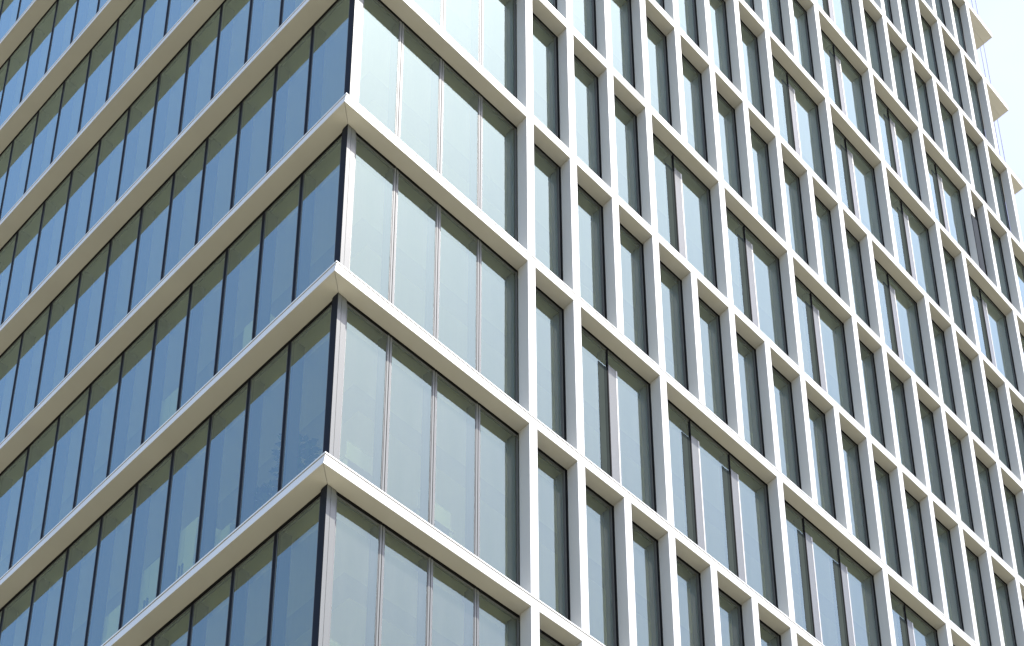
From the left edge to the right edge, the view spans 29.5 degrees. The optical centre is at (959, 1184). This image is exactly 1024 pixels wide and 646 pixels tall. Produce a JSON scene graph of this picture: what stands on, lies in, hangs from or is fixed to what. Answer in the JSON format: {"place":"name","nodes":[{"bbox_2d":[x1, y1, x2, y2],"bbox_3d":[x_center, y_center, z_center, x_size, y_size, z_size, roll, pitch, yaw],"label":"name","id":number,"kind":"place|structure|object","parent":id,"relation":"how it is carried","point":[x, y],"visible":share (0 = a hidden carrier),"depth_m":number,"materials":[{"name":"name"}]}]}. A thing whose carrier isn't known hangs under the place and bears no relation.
{"place":"outdoors","nodes":[
{"label":"outdoors","id":0,"kind":"place"},
{"bbox_2d":[101,604,120,644],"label":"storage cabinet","id":1,"kind":"object","parent":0,"point":[111,624],"visible":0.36,"depth_m":29.85,"materials":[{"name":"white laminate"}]},
{"bbox_2d":[138,557,159,612],"bbox_3d":[-12.745,-9.048,29.351,0.630,1.900,0.465,-23,-30,30],"label":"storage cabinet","id":2,"kind":"object","parent":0,"point":[149,580],"visible":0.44,"depth_m":29.40,"materials":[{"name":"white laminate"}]},
{"bbox_2d":[159,387,196,427],"bbox_3d":[-13.138,-12.552,31.049,0.651,1.800,0.465,-23,-30,30],"label":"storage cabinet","id":3,"kind":"object","parent":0,"point":[168,407],"visible":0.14,"depth_m":31.16,"materials":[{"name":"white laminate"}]},
{"bbox_2d":[175,517,220,580],"bbox_3d":[-12.010,-9.435,28.917,0.651,2.050,0.465,-23,-30,30],"label":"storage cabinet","id":4,"kind":"object","parent":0,"point":[187,548],"visible":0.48,"depth_m":28.92,"materials":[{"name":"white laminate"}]},
{"bbox_2d":[967,0,1023,243],"label":"sky","id":5,"kind":"structure","parent":0,"point":[1004,19],"materials":[{"name":"white"}]},
{"label":"ground","id":6,"kind":"structure","parent":0,"visible":0},
{"bbox_2d":[0,0,1023,645],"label":"office building","id":7,"kind":"structure","parent":6,"relation":"on","point":[646,322],"depth_m":34.59,"materials":[{"name":"white concrete"}]},
{"bbox_2d":[0,445,28,569],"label":"window","id":8,"kind":"structure","parent":7,"relation":"in","point":[6,482],"depth_m":34.39,"materials":[{"name":"blue glass"}]},
{"bbox_2d":[0,110,38,219],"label":"window","id":9,"kind":"structure","parent":7,"relation":"in","point":[17,152],"depth_m":40.40,"materials":[{"name":"blue glass"}]},
{"bbox_2d":[2,200,44,323],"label":"window","id":10,"kind":"structure","parent":7,"relation":"in","point":[22,241],"depth_m":38.12,"materials":[{"name":"blue glass"}]},
{"bbox_2d":[6,302,50,436],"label":"window","id":11,"kind":"structure","parent":7,"relation":"in","point":[18,402],"depth_m":35.86,"materials":[{"name":"blue glass"}]},
{"bbox_2d":[10,415,58,567],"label":"window","id":12,"kind":"structure","parent":7,"relation":"in","point":[27,502],"depth_m":33.59,"materials":[{"name":"blue glass"}]},
{"bbox_2d":[20,0,57,102],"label":"window","id":13,"kind":"structure","parent":7,"relation":"in","point":[42,31],"depth_m":41.76,"materials":[{"name":"blue glass"}]},
{"bbox_2d":[25,80,64,191],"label":"window","id":14,"kind":"structure","parent":7,"relation":"in","point":[36,160],"depth_m":39.89,"materials":[{"name":"blue glass"}]},
{"bbox_2d":[25,546,67,645],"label":"window","id":15,"kind":"structure","parent":7,"relation":"in","point":[37,613],"depth_m":31.59,"materials":[{"name":"blue glass"}]},
{"bbox_2d":[29,170,71,294],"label":"window","id":16,"kind":"structure","parent":7,"relation":"in","point":[49,211],"depth_m":37.61,"materials":[{"name":"blue glass"}]},
{"bbox_2d":[35,270,80,406],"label":"window","id":17,"kind":"structure","parent":7,"relation":"in","point":[47,373],"depth_m":35.35,"materials":[{"name":"blue glass"}]},
{"bbox_2d":[41,383,90,538],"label":"window","id":18,"kind":"structure","parent":7,"relation":"in","point":[59,465],"depth_m":33.08,"materials":[{"name":"blue glass"}]},
{"bbox_2d":[51,50,90,162],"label":"window","id":19,"kind":"structure","parent":7,"relation":"in","point":[63,126],"depth_m":39.38,"materials":[{"name":"blue glass"}]},
{"bbox_2d":[55,515,101,645],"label":"window","id":20,"kind":"structure","parent":7,"relation":"in","point":[73,562],"depth_m":30.96,"materials":[{"name":"blue glass"}]},
{"bbox_2d":[58,138,100,262],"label":"window","id":21,"kind":"structure","parent":7,"relation":"in","point":[77,179],"depth_m":37.10,"materials":[{"name":"blue glass"}]},
{"bbox_2d":[65,239,110,376],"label":"window","id":22,"kind":"structure","parent":7,"relation":"in","point":[78,335],"depth_m":34.84,"materials":[{"name":"blue glass"}]},
{"bbox_2d":[78,18,117,132],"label":"window","id":23,"kind":"structure","parent":7,"relation":"in","point":[92,82],"depth_m":38.87,"materials":[{"name":"blue glass"}]},
{"bbox_2d":[74,351,122,507],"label":"window","id":24,"kind":"structure","parent":7,"relation":"in","point":[93,419],"depth_m":32.57,"materials":[{"name":"blue glass"}]},
{"bbox_2d":[87,106,129,231],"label":"window","id":25,"kind":"structure","parent":7,"relation":"in","point":[105,149],"depth_m":36.60,"materials":[{"name":"blue glass"}]},
{"bbox_2d":[85,482,136,645],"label":"window","id":26,"kind":"structure","parent":7,"relation":"in","point":[105,547],"depth_m":30.31,"materials":[{"name":"blue glass"}]},
{"bbox_2d":[96,206,141,345],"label":"window","id":27,"kind":"structure","parent":7,"relation":"in","point":[109,302],"depth_m":34.33,"materials":[{"name":"blue glass"}]},
{"bbox_2d":[106,0,144,100],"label":"window","id":28,"kind":"structure","parent":7,"relation":"in","point":[118,61],"depth_m":38.35,"materials":[{"name":"blue glass"}]},
{"bbox_2d":[107,317,156,476],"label":"window","id":29,"kind":"structure","parent":7,"relation":"in","point":[127,377],"depth_m":32.06,"materials":[{"name":"blue glass"}]},
{"bbox_2d":[117,74,159,199],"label":"window","id":30,"kind":"structure","parent":7,"relation":"in","point":[134,118],"depth_m":36.09,"materials":[{"name":"blue glass"}]},
{"bbox_2d":[120,449,172,628],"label":"window","id":31,"kind":"structure","parent":7,"relation":"in","point":[141,509],"depth_m":29.77,"materials":[{"name":"blue glass"}]},
{"bbox_2d":[129,172,173,311],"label":"window","id":32,"kind":"structure","parent":7,"relation":"in","point":[141,267],"depth_m":33.82,"materials":[{"name":"blue glass"}]},
{"bbox_2d":[135,0,168,68],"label":"window","id":33,"kind":"structure","parent":7,"relation":"in","point":[149,10],"depth_m":37.71,"materials":[{"name":"blue glass"}]},
{"bbox_2d":[142,283,190,443],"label":"window","id":34,"kind":"structure","parent":7,"relation":"in","point":[162,333],"depth_m":31.56,"materials":[{"name":"blue glass"}]},
{"bbox_2d":[147,39,189,167],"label":"window","id":35,"kind":"structure","parent":7,"relation":"in","point":[164,85],"depth_m":35.58,"materials":[{"name":"blue glass"}]},
{"bbox_2d":[158,414,210,595],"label":"window","id":36,"kind":"structure","parent":7,"relation":"in","point":[177,480],"depth_m":29.26,"materials":[{"name":"blue glass"}]},
{"bbox_2d":[162,137,206,278],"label":"window","id":37,"kind":"structure","parent":7,"relation":"in","point":[174,231],"depth_m":33.31,"materials":[{"name":"blue glass"}]},
{"bbox_2d":[179,4,221,133],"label":"window","id":38,"kind":"structure","parent":7,"relation":"in","point":[195,49],"depth_m":35.07,"materials":[{"name":"blue glass"}]},
{"bbox_2d":[178,247,226,409],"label":"window","id":39,"kind":"structure","parent":7,"relation":"in","point":[197,296],"depth_m":31.05,"materials":[{"name":"blue glass"}]},
{"bbox_2d":[189,567,233,645],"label":"window","id":40,"kind":"structure","parent":7,"relation":"in","point":[199,617],"depth_m":27.41,"materials":[{"name":"blue glass"}]},
{"bbox_2d":[196,101,241,243],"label":"window","id":41,"kind":"structure","parent":7,"relation":"in","point":[206,212],"depth_m":32.80,"materials":[{"name":"blue glass"}]},
{"bbox_2d":[197,378,249,561],"bbox_3d":[-11.219,-10.759,28.369,1.021,3.736,0.243,-23,-30,30],"label":"window","id":42,"kind":"structure","parent":7,"relation":"in","point":[217,423],"depth_m":28.75,"materials":[{"name":"blue glass"}]},
{"bbox_2d":[212,0,251,97],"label":"window","id":43,"kind":"structure","parent":7,"relation":"in","point":[227,13],"depth_m":34.49,"materials":[{"name":"blue glass"}]},
{"bbox_2d":[215,211,263,374],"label":"window","id":44,"kind":"structure","parent":7,"relation":"in","point":[233,259],"depth_m":30.52,"materials":[{"name":"blue glass"}]},
{"bbox_2d":[227,530,275,645],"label":"window","id":45,"kind":"structure","parent":7,"relation":"in","point":[239,596],"depth_m":26.78,"materials":[{"name":"blue glass"}]},
{"bbox_2d":[231,64,276,208],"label":"window","id":46,"kind":"structure","parent":7,"relation":"in","point":[241,175],"depth_m":32.29,"materials":[{"name":"blue glass"}]},
{"bbox_2d":[237,340,289,526],"bbox_3d":[-10.406,-11.110,27.859,1.021,3.736,0.243,-23,-30,30],"label":"window","id":47,"kind":"structure","parent":7,"relation":"in","point":[253,421],"depth_m":28.24,"materials":[{"name":"blue glass"}]},
{"bbox_2d":[246,0,281,61],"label":"window","id":48,"kind":"structure","parent":7,"relation":"in","point":[257,6],"depth_m":33.80,"materials":[{"name":"blue glass"}]},
{"bbox_2d":[253,173,301,338],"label":"window","id":49,"kind":"structure","parent":7,"relation":"in","point":[270,223],"depth_m":30.01,"materials":[{"name":"blue glass"}]},
{"bbox_2d":[268,25,312,170],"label":"window","id":50,"kind":"structure","parent":7,"relation":"in","point":[276,151],"depth_m":31.78,"materials":[{"name":"blue glass"}]},
{"bbox_2d":[268,492,320,645],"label":"window","id":51,"kind":"structure","parent":7,"relation":"in","point":[283,545],"depth_m":26.20,"materials":[{"name":"blue glass"}]},
{"bbox_2d":[268,434,321,490],"bbox_3d":[-9.970,-10.352,27.747,0.814,2.213,0.797,7,-29,-26],"label":"potted plant","id":52,"kind":"object","parent":7,"relation":"on","point":[307,451],"visible":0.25,"depth_m":27.94,"materials":[{"name":"green plant"}]},
{"bbox_2d":[279,301,331,490],"bbox_3d":[-9.576,-11.468,27.338,1.064,3.736,0.243,-23,-30,30],"label":"window","id":53,"kind":"structure","parent":7,"relation":"in","point":[293,394],"depth_m":27.80,"materials":[{"name":"blue glass"}]},
{"bbox_2d":[293,133,341,300],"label":"window","id":54,"kind":"structure","parent":7,"relation":"in","point":[308,189],"depth_m":29.57,"materials":[{"name":"blue glass"}]},
{"bbox_2d":[305,0,349,133],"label":"window","id":55,"kind":"structure","parent":7,"relation":"in","point":[319,36],"depth_m":31.31,"materials":[{"name":"blue glass"}]},
{"bbox_2d":[328,491,382,645],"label":"window","id":56,"kind":"structure","parent":7,"relation":"in","point":[375,545],"depth_m":26.19,"materials":[{"name":"grey glass"}]},
{"bbox_2d":[339,440,372,482],"bbox_3d":[-9.088,-10.184,27.404,0.750,1.420,0.680,-23,-30,30],"label":"office desk","id":57,"kind":"object","parent":7,"relation":"on","point":[357,460],"visible":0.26,"depth_m":27.38,"materials":[{"name":"grey laminate"}]},
{"bbox_2d":[338,301,389,490],"bbox_3d":[-8.910,-11.535,27.366,0.248,3.736,0.817,-23,-30,30],"label":"window","id":58,"kind":"structure","parent":7,"relation":"in","point":[378,472],"depth_m":27.77,"materials":[{"name":"grey glass"}]},
{"bbox_2d":[348,132,395,302],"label":"window","id":59,"kind":"structure","parent":7,"relation":"in","point":[390,177],"depth_m":29.54,"materials":[{"name":"glass"}]},
{"bbox_2d":[358,0,401,136],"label":"window","id":60,"kind":"structure","parent":7,"relation":"in","point":[396,30],"depth_m":31.26,"materials":[{"name":"white glass"}]},
{"bbox_2d":[378,523,430,645],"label":"window","id":61,"kind":"structure","parent":7,"relation":"in","point":[423,593],"depth_m":26.88,"materials":[{"name":"grey glass"}]},
{"bbox_2d":[384,334,434,523],"bbox_3d":[-8.410,-11.288,27.992,0.248,3.736,0.858,-23,-30,30],"label":"window","id":62,"kind":"structure","parent":7,"relation":"in","point":[429,377],"depth_m":28.32,"materials":[{"name":"grey glass"}]},
{"bbox_2d":[391,168,438,337],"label":"window","id":63,"kind":"structure","parent":7,"relation":"in","point":[432,220],"depth_m":30.11,"materials":[{"name":"grey glass"}]},
{"bbox_2d":[398,21,441,172],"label":"window","id":64,"kind":"structure","parent":7,"relation":"in","point":[436,70],"depth_m":31.85,"materials":[{"name":"white glass"}]},
{"bbox_2d":[412,491,453,538],"bbox_3d":[-8.300,-9.794,28.392,0.750,1.420,0.700,-23,-30,30],"label":"office desk","id":65,"kind":"object","parent":7,"relation":"on","point":[442,519],"visible":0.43,"depth_m":28.52,"materials":[{"name":"grey laminate"}]},
{"bbox_2d":[429,556,476,645],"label":"window","id":66,"kind":"structure","parent":7,"relation":"in","point":[470,596],"depth_m":27.64,"materials":[{"name":"grey glass"}]},
{"bbox_2d":[431,369,477,555],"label":"window","id":67,"kind":"structure","parent":7,"relation":"in","point":[471,411],"depth_m":28.98,"materials":[{"name":"grey glass"}]},
{"bbox_2d":[436,204,479,371],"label":"window","id":68,"kind":"structure","parent":7,"relation":"in","point":[473,248],"depth_m":30.73,"materials":[{"name":"grey glass"}]},
{"bbox_2d":[439,58,480,208],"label":"window","id":69,"kind":"structure","parent":7,"relation":"in","point":[474,160],"depth_m":32.49,"materials":[{"name":"white glass"}]},
{"bbox_2d":[443,0,480,64],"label":"window","id":70,"kind":"structure","parent":7,"relation":"in","point":[475,4],"depth_m":33.98,"materials":[{"name":"grey glass"}]},
{"bbox_2d":[477,403,518,584],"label":"window","id":71,"kind":"structure","parent":7,"relation":"in","point":[513,441],"depth_m":29.61,"materials":[{"name":"grey glass"}]},
{"bbox_2d":[478,239,517,402],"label":"window","id":72,"kind":"structure","parent":7,"relation":"in","point":[512,280],"depth_m":31.38,"materials":[{"name":"grey glass"}]},
{"bbox_2d":[476,587,519,645],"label":"window","id":73,"kind":"structure","parent":7,"relation":"in","point":[513,625],"depth_m":28.37,"materials":[{"name":"grey glass"}]},
{"bbox_2d":[480,94,516,240],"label":"window","id":74,"kind":"structure","parent":7,"relation":"in","point":[512,134],"depth_m":33.13,"materials":[{"name":"grey glass"}]},
{"bbox_2d":[481,0,516,98],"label":"window","id":75,"kind":"structure","parent":7,"relation":"in","point":[511,67],"depth_m":34.77,"materials":[{"name":"beige metal"}]},
{"bbox_2d":[0,0,1023,645],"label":"window","id":76,"kind":"structure","parent":7,"relation":"in","point":[71,16],"depth_m":43.98,"materials":[{"name":"grey glass"}]},
{"bbox_2d":[516,4,559,139],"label":"window","id":77,"kind":"structure","parent":7,"relation":"in","point":[553,46],"depth_m":35.71,"materials":[{"name":"grey metal"}]},
{"bbox_2d":[517,143,562,280],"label":"window","id":78,"kind":"structure","parent":7,"relation":"in","point":[556,200],"depth_m":33.95,"materials":[{"name":"grey metal"}]},
{"bbox_2d":[518,285,566,441],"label":"window","id":79,"kind":"structure","parent":7,"relation":"in","point":[558,320],"depth_m":32.21,"materials":[{"name":"grey metal"}]},
{"bbox_2d":[519,447,570,620],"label":"window","id":80,"kind":"structure","parent":7,"relation":"in","point":[562,479],"depth_m":30.45,"materials":[{"name":"grey metal"}]},
{"bbox_2d":[574,54,601,178],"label":"window","id":81,"kind":"structure","parent":7,"relation":"in","point":[596,166],"depth_m":36.55,"materials":[{"name":"grey metal"}]},
{"bbox_2d":[577,183,606,319],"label":"window","id":82,"kind":"structure","parent":7,"relation":"in","point":[598,221],"depth_m":34.80,"materials":[{"name":"grey metal"}]},
{"bbox_2d":[585,484,618,645],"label":"window","id":83,"kind":"structure","parent":7,"relation":"in","point":[608,515],"depth_m":31.30,"materials":[{"name":"grey glass"}]},
{"bbox_2d":[581,325,656,512],"bbox_3d":[-6.272,-13.548,32.946,0.258,3.728,2.037,-23,-30,30],"label":"window","id":84,"kind":"structure","parent":7,"relation":"in","point":[607,382],"depth_m":33.23,"materials":[{"name":"grey metal"}]},
{"bbox_2d":[614,94,641,216],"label":"window","id":85,"kind":"structure","parent":7,"relation":"in","point":[635,189],"depth_m":37.33,"materials":[{"name":"grey metal"}]},
{"bbox_2d":[619,222,648,355],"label":"window","id":86,"kind":"structure","parent":7,"relation":"in","point":[639,269],"depth_m":35.59,"materials":[{"name":"grey metal"}]},
{"bbox_2d":[632,521,663,645],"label":"window","id":87,"kind":"structure","parent":7,"relation":"in","point":[653,549],"depth_m":32.24,"materials":[{"name":"grey glass"}]},
{"bbox_2d":[646,16,671,126],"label":"window","id":88,"kind":"structure","parent":7,"relation":"in","point":[662,44],"depth_m":39.88,"materials":[{"name":"grey metal"}]},
{"bbox_2d":[660,261,688,390],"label":"window","id":89,"kind":"structure","parent":7,"relation":"in","point":[677,291],"depth_m":36.37,"materials":[{"name":"grey metal"}]},
{"bbox_2d":[652,132,717,288],"bbox_3d":[-5.848,-19.904,37.991,0.258,3.709,2.063,-23,-30,30],"label":"window","id":90,"kind":"structure","parent":7,"relation":"in","point":[673,178],"depth_m":38.33,"materials":[{"name":"grey metal"}]},
{"bbox_2d":[676,555,704,645],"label":"window","id":91,"kind":"structure","parent":7,"relation":"in","point":[695,582],"depth_m":33.16,"materials":[{"name":"grey metal"}]},
{"bbox_2d":[681,53,707,162],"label":"window","id":92,"kind":"structure","parent":7,"relation":"in","point":[697,81],"depth_m":40.69,"materials":[{"name":"grey metal"}]},
{"bbox_2d":[698,296,727,424],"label":"window","id":93,"kind":"structure","parent":7,"relation":"in","point":[715,327],"depth_m":37.19,"materials":[{"name":"grey metal"}]},
{"bbox_2d":[667,399,777,607],"bbox_3d":[-4.671,-12.755,34.954,0.258,3.728,3.150,-23,-30,30],"label":"window","id":94,"kind":"structure","parent":7,"relation":"in","point":[690,448],"depth_m":35.16,"materials":[{"name":"grey metal"}]},
{"bbox_2d":[716,90,742,198],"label":"window","id":95,"kind":"structure","parent":7,"relation":"in","point":[730,117],"depth_m":41.49,"materials":[{"name":"grey metal"}]},
{"bbox_2d":[736,332,764,457],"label":"window","id":96,"kind":"structure","parent":7,"relation":"in","point":[751,359],"depth_m":37.99,"materials":[{"name":"grey metal"}]},
{"bbox_2d":[726,206,788,356],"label":"window","id":97,"kind":"structure","parent":7,"relation":"in","point":[745,259],"depth_m":39.99,"materials":[{"name":"grey metal"}]},
{"bbox_2d":[772,365,801,489],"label":"window","id":98,"kind":"structure","parent":7,"relation":"in","point":[788,407],"depth_m":38.83,"materials":[{"name":"grey metal"}]},
{"bbox_2d":[772,55,826,184],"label":"window","id":99,"kind":"structure","parent":7,"relation":"in","point":[789,110],"depth_m":45.18,"materials":[{"name":"grey glass"}]},
{"bbox_2d":[807,398,836,520],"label":"window","id":100,"kind":"structure","parent":7,"relation":"in","point":[824,457],"depth_m":39.65,"materials":[{"name":"grey metal"}]},
{"bbox_2d":[794,274,854,418],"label":"window","id":101,"kind":"structure","parent":7,"relation":"in","point":[813,335],"depth_m":41.67,"materials":[{"name":"grey glass"}]},
{"bbox_2d":[784,499,881,645],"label":"window","id":102,"kind":"structure","parent":7,"relation":"in","point":[804,542],"depth_m":37.61,"materials":[{"name":"grey glass"}]},
{"bbox_2d":[809,28,870,143],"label":"window","id":103,"kind":"structure","parent":7,"relation":"in","point":[834,64],"depth_m":48.61,"materials":[{"name":"grey glass"}]},
{"bbox_2d":[820,122,884,247],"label":"window","id":104,"kind":"structure","parent":7,"relation":"in","point":[845,156],"depth_m":46.86,"materials":[{"name":"grey glass"}]},
{"bbox_2d":[841,430,869,549],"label":"window","id":105,"kind":"structure","parent":7,"relation":"in","point":[861,518],"depth_m":40.48,"materials":[{"name":"grey metal"}]},
{"bbox_2d":[860,460,901,576],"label":"window","id":106,"kind":"structure","parent":7,"relation":"in","point":[888,510],"depth_m":41.30,"materials":[{"name":"grey metal"}]},
{"bbox_2d":[862,83,921,201],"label":"window","id":107,"kind":"structure","parent":7,"relation":"in","point":[888,126],"depth_m":50.30,"materials":[{"name":"white glass"}]},
{"bbox_2d":[862,258,928,387],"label":"window","id":108,"kind":"structure","parent":7,"relation":"in","point":[889,303],"depth_m":45.95,"materials":[{"name":"white glass"}]},
{"bbox_2d":[875,178,939,306],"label":"window","id":109,"kind":"structure","parent":7,"relation":"in","point":[902,222],"depth_m":48.59,"materials":[{"name":"grey metal"}]},
{"bbox_2d":[912,141,969,255],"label":"window","id":110,"kind":"structure","parent":7,"relation":"in","point":[938,197],"depth_m":51.93,"materials":[{"name":"grey metal"}]},
{"bbox_2d":[955,265,1018,391],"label":"window","id":111,"kind":"structure","parent":7,"relation":"in","point":[982,318],"depth_m":51.28,"materials":[{"name":"white glass"}]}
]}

